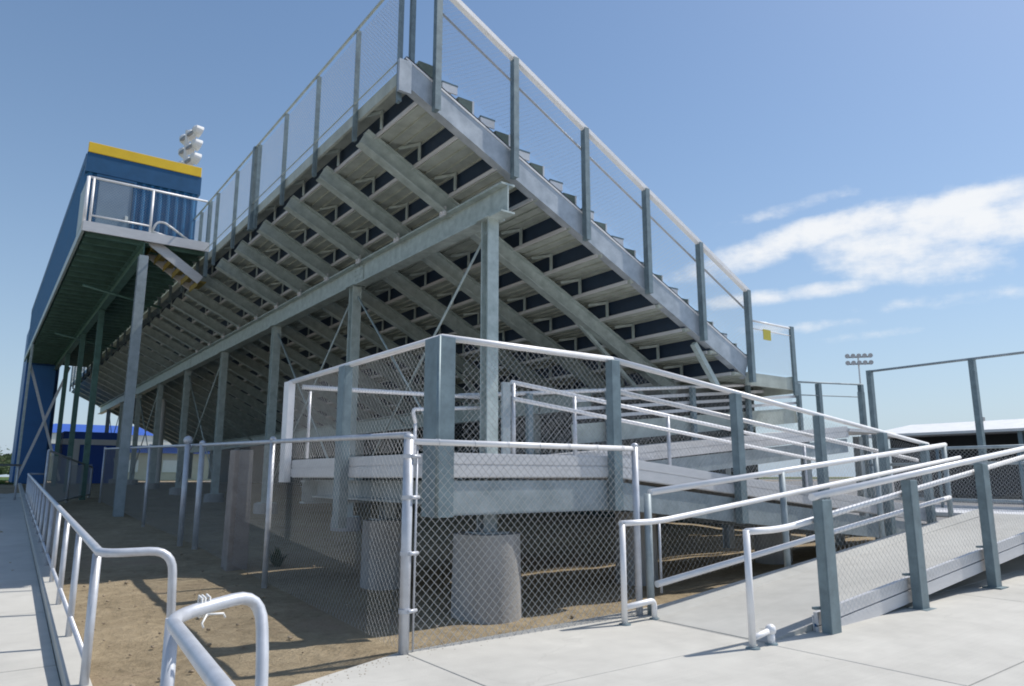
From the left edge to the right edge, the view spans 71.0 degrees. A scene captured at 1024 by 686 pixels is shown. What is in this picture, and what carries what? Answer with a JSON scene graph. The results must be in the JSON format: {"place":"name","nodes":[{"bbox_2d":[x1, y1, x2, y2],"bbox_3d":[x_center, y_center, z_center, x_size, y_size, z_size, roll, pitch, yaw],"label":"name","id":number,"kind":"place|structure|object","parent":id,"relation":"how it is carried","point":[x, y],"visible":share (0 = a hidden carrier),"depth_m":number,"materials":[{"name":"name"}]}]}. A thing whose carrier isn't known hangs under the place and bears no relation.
{"place":"outdoors","nodes":[
{"label":"outdoors","id":0,"kind":"place"},
{"bbox_2d":[0,480,13,483],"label":"lawn grass","id":1,"kind":"structure","parent":0,"point":[4,482],"depth_m":35.66,"materials":[{"name":"green plant"}]},
{"bbox_2d":[47,423,210,480],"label":"school building","id":2,"kind":"structure","parent":0,"point":[101,428],"depth_m":71.75,"materials":[{"name":"blue paint"}]},
{"bbox_2d":[128,460,138,471],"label":"window","id":3,"kind":"structure","parent":2,"relation":"in","point":[136,466],"depth_m":70.86,"materials":[{"name":"white paint"}]},
{"bbox_2d":[162,460,176,471],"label":"window","id":4,"kind":"structure","parent":2,"relation":"in","point":[175,463],"depth_m":72.66,"materials":[{"name":"grey glass"}]},
{"bbox_2d":[0,477,853,480],"bbox_3d":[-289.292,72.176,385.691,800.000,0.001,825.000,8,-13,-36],"label":"playing field","id":5,"kind":"structure","parent":0,"point":[4,478],"depth_m":140.03,"materials":[{"name":"green plant"}]},
{"bbox_2d":[0,480,874,685],"bbox_3d":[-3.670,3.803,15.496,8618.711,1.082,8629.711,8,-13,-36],"label":"ground","id":6,"kind":"structure","parent":0,"point":[126,632],"depth_m":8.45,"materials":[{"name":"brown soil"}]},
{"bbox_2d":[0,453,11,474],"bbox_3d":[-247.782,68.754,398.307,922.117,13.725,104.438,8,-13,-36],"label":"distant wood","id":7,"kind":"object","parent":6,"relation":"on","point":[2,472],"visible":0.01,"depth_m":344.25,"materials":[{"name":"green plant"}]},
{"bbox_2d":[0,493,60,685],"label":"walkway","id":8,"kind":"structure","parent":6,"relation":"on","point":[27,658],"depth_m":6.43,"materials":[{"name":"concrete"}]},
{"bbox_2d":[0,464,21,499],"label":"walkway rail","id":9,"kind":"object","parent":8,"relation":"on","point":[17,476],"visible":1,"depth_m":22.03,"materials":[{"name":"grey metal"}]},
{"bbox_2d":[9,331,70,485],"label":"stair tower","id":10,"kind":"structure","parent":6,"relation":"on","point":[38,395],"depth_m":37.11,"materials":[{"name":"metal"}]},
{"bbox_2d":[18,483,91,685],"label":"kerb","id":11,"kind":"structure","parent":6,"relation":"on","point":[67,657],"depth_m":5.89,"materials":[{"name":"concrete"}]},
{"bbox_2d":[25,473,176,685],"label":"walkway rail","id":12,"kind":"object","parent":11,"relation":"on","point":[46,509],"visible":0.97,"depth_m":5.36,"materials":[{"name":"metal"}]},
{"bbox_2d":[160,592,268,685],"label":"rail","id":13,"kind":"object","parent":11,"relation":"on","point":[208,669],"visible":1,"depth_m":2.50,"materials":[{"name":"silver metal"}]},
{"bbox_2d":[43,449,92,502],"bbox_3d":[-13.308,4.125,21.666,0.070,1.628,5.618,4,-11,-19],"label":"fence","id":14,"kind":"object","parent":6,"relation":"on","point":[68,482],"visible":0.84,"depth_m":21.01,"materials":[{"name":"metal"}]},
{"bbox_2d":[56,431,116,483],"bbox_3d":[-24.410,6.608,41.105,2.780,2.800,4.110,8,-13,-36],"label":"blue enclosure","id":15,"kind":"object","parent":6,"relation":"on","point":[100,441],"visible":0.52,"depth_m":39.64,"materials":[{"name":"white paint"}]},
{"bbox_2d":[70,444,79,483],"bbox_3d":[-23.853,6.566,38.971,0.500,2.100,0.060,8,-13,-36],"label":"door","id":16,"kind":"structure","parent":15,"relation":"in","point":[76,447],"depth_m":39.08,"materials":[{"name":"white paint"}]},
{"bbox_2d":[24,142,212,516],"bbox_3d":[-16.814,1.213,28.012,2.960,9.846,25.355,8,-13,-36],"label":"press box","id":17,"kind":"object","parent":6,"relation":"on","point":[105,282],"visible":0.96,"depth_m":20.40,"materials":[{"name":"blue metal"}]},
{"bbox_2d":[95,177,133,227],"bbox_3d":[-10.759,-3.578,19.401,0.820,1.720,0.078,8,-13,-36],"label":"door","id":18,"kind":"structure","parent":17,"relation":"in","point":[125,190],"depth_m":19.43,"materials":[{"name":"paint"}]},
{"bbox_2d":[144,221,205,291],"bbox_3d":[-9.079,-2.295,19.251,1.582,1.572,0.985,8,-13,-36],"label":"steel stair","id":19,"kind":"object","parent":17,"relation":"on","point":[172,262],"visible":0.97,"depth_m":19.05,"materials":[{"name":"metal"}]},
{"bbox_2d":[127,480,137,484],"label":"concrete pier","id":20,"kind":"structure","parent":6,"relation":"on","point":[136,482],"depth_m":34.68,"materials":[{"name":"grey concrete"}]},
{"bbox_2d":[144,483,158,488],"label":"concrete pier","id":21,"kind":"structure","parent":6,"relation":"on","point":[153,485],"depth_m":30.62,"materials":[{"name":"grey concrete"}]},
{"bbox_2d":[169,488,180,494],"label":"concrete pier","id":22,"kind":"structure","parent":6,"relation":"on","point":[175,490],"depth_m":26.51,"materials":[{"name":"grey concrete"}]},
{"bbox_2d":[155,125,203,483],"bbox_3d":[-17.952,-2.356,38.325,2.262,19.407,0.645,-9,-14,41],"label":"light pole","id":23,"kind":"object","parent":6,"relation":"on","point":[188,148],"visible":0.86,"depth_m":39.28,"materials":[{"name":"grey metal"}]},
{"bbox_2d":[197,593,225,627],"bbox_3d":[-1.093,0.958,2.579,0.088,0.104,0.099,-6,-12,29],"label":"plastic tie","id":24,"kind":"object","parent":6,"relation":"on","point":[202,596],"visible":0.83,"depth_m":2.57,"materials":[{"name":"white paint"}]},
{"bbox_2d":[203,494,223,501],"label":"concrete pier","id":25,"kind":"structure","parent":6,"relation":"on","point":[213,498],"depth_m":22.47,"materials":[{"name":"grey concrete"}]},
{"bbox_2d":[221,450,252,570],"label":"concrete pier","id":26,"kind":"structure","parent":6,"relation":"on","point":[229,539],"depth_m":9.36,"materials":[{"name":"grey concrete"}]},
{"bbox_2d":[99,432,411,647],"bbox_3d":[-6.558,2.705,13.450,0.237,2.173,20.213,7,-13,-35],"label":"chain-link fence","id":27,"kind":"object","parent":6,"relation":"on","point":[188,446],"visible":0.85,"depth_m":8.25,"materials":[{"name":"metal"}]},
{"bbox_2d":[253,503,277,513],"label":"concrete pier","id":28,"kind":"structure","parent":6,"relation":"on","point":[255,510],"depth_m":18.41,"materials":[{"name":"grey concrete"}]},
{"bbox_2d":[269,547,289,566],"bbox_3d":[-3.089,2.815,9.478,0.312,0.289,0.368,3,-11,-16],"label":"weed","id":29,"kind":"object","parent":6,"relation":"on","point":[280,561],"visible":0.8,"depth_m":9.41,"materials":[{"name":"green plant"}]},
{"bbox_2d":[30,533,610,685],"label":"loose stones","id":30,"kind":"object","parent":6,"relation":"on","point":[210,644],"visible":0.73,"depth_m":6.69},
{"bbox_2d":[330,517,360,531],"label":"concrete pier","id":31,"kind":"structure","parent":6,"relation":"on","point":[356,520],"depth_m":14.38,"materials":[{"name":"grey concrete"}]},
{"bbox_2d":[360,480,411,590],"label":"concrete pier","id":32,"kind":"structure","parent":6,"relation":"on","point":[381,567],"depth_m":8.03,"materials":[{"name":"grey concrete"}]},
{"bbox_2d":[71,56,792,529],"bbox_3d":[-11.204,3.089,30.395,9.500,7.198,45.290,8,-13,-36],"label":"grandstand","id":33,"kind":"object","parent":6,"relation":"on","point":[411,218],"visible":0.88,"depth_m":15.45,"materials":[{"name":"metal"}]},
{"bbox_2d":[69,0,404,391],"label":"fence","id":34,"kind":"object","parent":33,"relation":"on","point":[255,181],"visible":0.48,"depth_m":14.36,"materials":[{"name":"metal"}]},
{"bbox_2d":[408,0,755,382],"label":"side fence","id":35,"kind":"object","parent":33,"relation":"on","point":[517,64],"visible":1,"depth_m":12.27,"materials":[{"name":"metal"}]},
{"bbox_2d":[753,320,798,395],"bbox_3d":[5.407,0.306,14.835,1.481,1.470,0.082,8,-13,-35],"label":"walkway end fence","id":36,"kind":"object","parent":33,"relation":"attached to","point":[793,361],"visible":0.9,"depth_m":15.11,"materials":[{"name":"metal"}]},
{"bbox_2d":[763,329,770,340],"bbox_3d":[5.233,-0.165,14.735,0.260,0.220,0.010,8,-13,-36],"label":"yellow sign","id":37,"kind":"object","parent":36,"relation":"attached to","point":[766,334],"visible":1,"depth_m":14.72,"materials":[{"name":"yellow plastic"}]},
{"bbox_2d":[451,514,521,624],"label":"concrete pier","id":38,"kind":"structure","parent":6,"relation":"on","point":[477,578],"depth_m":6.56,"materials":[{"name":"grey concrete"}]},
{"bbox_2d":[615,510,658,585],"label":"concrete pier","id":39,"kind":"structure","parent":6,"relation":"on","point":[643,555],"depth_m":8.57,"materials":[{"name":"grey concrete"}]},
{"bbox_2d":[497,426,876,547],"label":"rising ramp","id":40,"kind":"structure","parent":6,"relation":"on","point":[727,540],"depth_m":12.28,"materials":[{"name":"metal"}]},
{"bbox_2d":[291,453,608,515],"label":"ramp platform","id":41,"kind":"structure","parent":40,"relation":"attached to","point":[478,485],"depth_m":7.02,"materials":[{"name":"metal"}]},
{"bbox_2d":[302,385,479,453],"bbox_3d":[-1.503,1.191,10.330,3.113,1.062,0.140,8,-13,-36],"label":"platform handrail","id":42,"kind":"object","parent":41,"relation":"on","point":[418,408],"visible":0.58,"depth_m":10.34,"materials":[{"name":"metal"}]},
{"bbox_2d":[279,334,623,527],"bbox_3d":[-0.900,1.203,8.429,2.335,1.802,4.038,8,-13,-36],"label":"platform guard","id":43,"kind":"object","parent":41,"relation":"attached to","point":[438,418],"visible":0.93,"depth_m":7.21,"materials":[{"name":"metal"}]},
{"bbox_2d":[501,380,815,486],"bbox_3d":[2.707,1.736,11.029,7.003,1.834,0.110,8,-13,-36],"label":"divider guard","id":44,"kind":"object","parent":41,"relation":"attached to","point":[513,411],"visible":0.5,"depth_m":10.14,"materials":[{"name":"metal"}]},
{"bbox_2d":[454,383,803,453],"bbox_3d":[2.733,1.352,13.592,9.554,2.004,0.165,8,-13,-36],"label":"rising ramp guard","id":45,"kind":"object","parent":40,"relation":"attached to","point":[798,402],"visible":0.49,"depth_m":13.92,"materials":[{"name":"metal"}]},
{"bbox_2d":[798,381,863,487],"bbox_3d":[7.732,2.206,17.204,3.002,2.702,0.100,8,-13,-36],"label":"landing guard","id":46,"kind":"object","parent":45,"relation":"attached to","point":[819,395],"visible":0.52,"depth_m":17.03,"materials":[{"name":"grey metal"}]},
{"bbox_2d":[753,524,792,564],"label":"concrete pier","id":47,"kind":"structure","parent":6,"relation":"on","point":[775,558],"depth_m":10.17,"materials":[{"name":"grey concrete"}]},
{"bbox_2d":[657,509,1023,642],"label":"ramp","id":48,"kind":"structure","parent":6,"relation":"on","point":[786,599],"depth_m":7.06,"materials":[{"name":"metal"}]},
{"bbox_2d":[644,443,953,614],"bbox_3d":[3.805,2.013,8.550,6.367,1.813,0.076,8,-13,-36],"label":"ramp guard","id":49,"kind":"object","parent":48,"relation":"attached to","point":[780,472],"visible":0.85,"depth_m":7.89,"materials":[{"name":"metal"}]},
{"bbox_2d":[832,505,1023,544],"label":"landing","id":50,"kind":"object","parent":6,"relation":"on","point":[958,507],"visible":0.06,"depth_m":12.26,"materials":[{"name":"concrete"}]},
{"bbox_2d":[867,444,1023,507],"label":"landing guard","id":51,"kind":"object","parent":50,"relation":"attached to","point":[986,447],"visible":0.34,"depth_m":12.69,"materials":[{"name":"metal"}]},
{"bbox_2d":[857,351,1023,516],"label":"tall fence","id":52,"kind":"object","parent":6,"relation":"on","point":[977,408],"visible":0.64,"depth_m":14.78,"materials":[{"name":"grey metal"}]},
{"bbox_2d":[0,0,1023,476],"label":"sky","id":53,"kind":"structure","parent":0,"point":[857,165],"materials":[{"name":"blue"}]},
{"bbox_2d":[206,479,1023,523],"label":"running track","id":54,"kind":"structure","parent":0,"point":[970,504],"depth_m":23.85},
{"bbox_2d":[845,353,873,383],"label":"light pole","id":55,"kind":"object","parent":54,"relation":"on","point":[865,362],"visible":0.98,"depth_m":76.76,"materials":[{"name":"grey metal"}]},
{"bbox_2d":[295,554,1023,685],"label":"pavement","id":56,"kind":"structure","parent":0,"point":[969,631],"depth_m":5.07,"materials":[{"name":"concrete"}]},
{"bbox_2d":[398,433,642,654],"bbox_3d":[0.196,1.639,5.933,2.481,1.691,0.106,8,-13,-36],"label":"chain link panel","id":57,"kind":"object","parent":56,"relation":"on","point":[405,611],"visible":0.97,"depth_m":5.73,"materials":[{"name":"metal"}]},
{"bbox_2d":[520,457,926,537],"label":"descending ramp","id":58,"kind":"structure","parent":56,"relation":"on","point":[654,475],"depth_m":8.76,"materials":[{"name":"concrete"}]},
{"bbox_2d":[605,357,936,535],"bbox_3d":[3.881,1.660,9.557,7.046,2.286,0.248,8,-13,-36],"label":"descending ramp guard","id":59,"kind":"object","parent":58,"relation":"attached to","point":[736,418],"visible":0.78,"depth_m":9.12,"materials":[{"name":"metal"}]},
{"bbox_2d":[618,456,961,625],"bbox_3d":[3.666,2.025,8.277,6.908,1.550,0.215,8,-13,-36],"label":"ramp handrail","id":60,"kind":"object","parent":56,"relation":"on","point":[625,607],"visible":0.98,"depth_m":7.16,"materials":[{"name":"metal"}]},
{"bbox_2d":[743,455,1023,649],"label":"ramp handrail","id":61,"kind":"object","parent":56,"relation":"on","point":[769,631],"visible":1,"depth_m":5.47,"materials":[{"name":"metal"}]},
{"bbox_2d":[808,446,1023,634],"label":"ramp guard","id":62,"kind":"object","parent":56,"relation":"on","point":[829,606],"visible":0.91,"depth_m":6.69,"materials":[{"name":"metal"}]},
{"bbox_2d":[868,417,1023,494],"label":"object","id":63,"kind":"object","parent":56,"relation":"on","point":[1005,432],"visible":0.33,"depth_m":23.48,"materials":[{"name":"white paint"}]},
{"label":"lawn","id":64,"kind":"structure","parent":0,"visible":0},
{"bbox_2d":[0,447,11,471],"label":"tree","id":65,"kind":"object","parent":64,"relation":"on","point":[1,461],"visible":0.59,"depth_m":52.09,"materials":[{"name":"green plant"}]}
]}

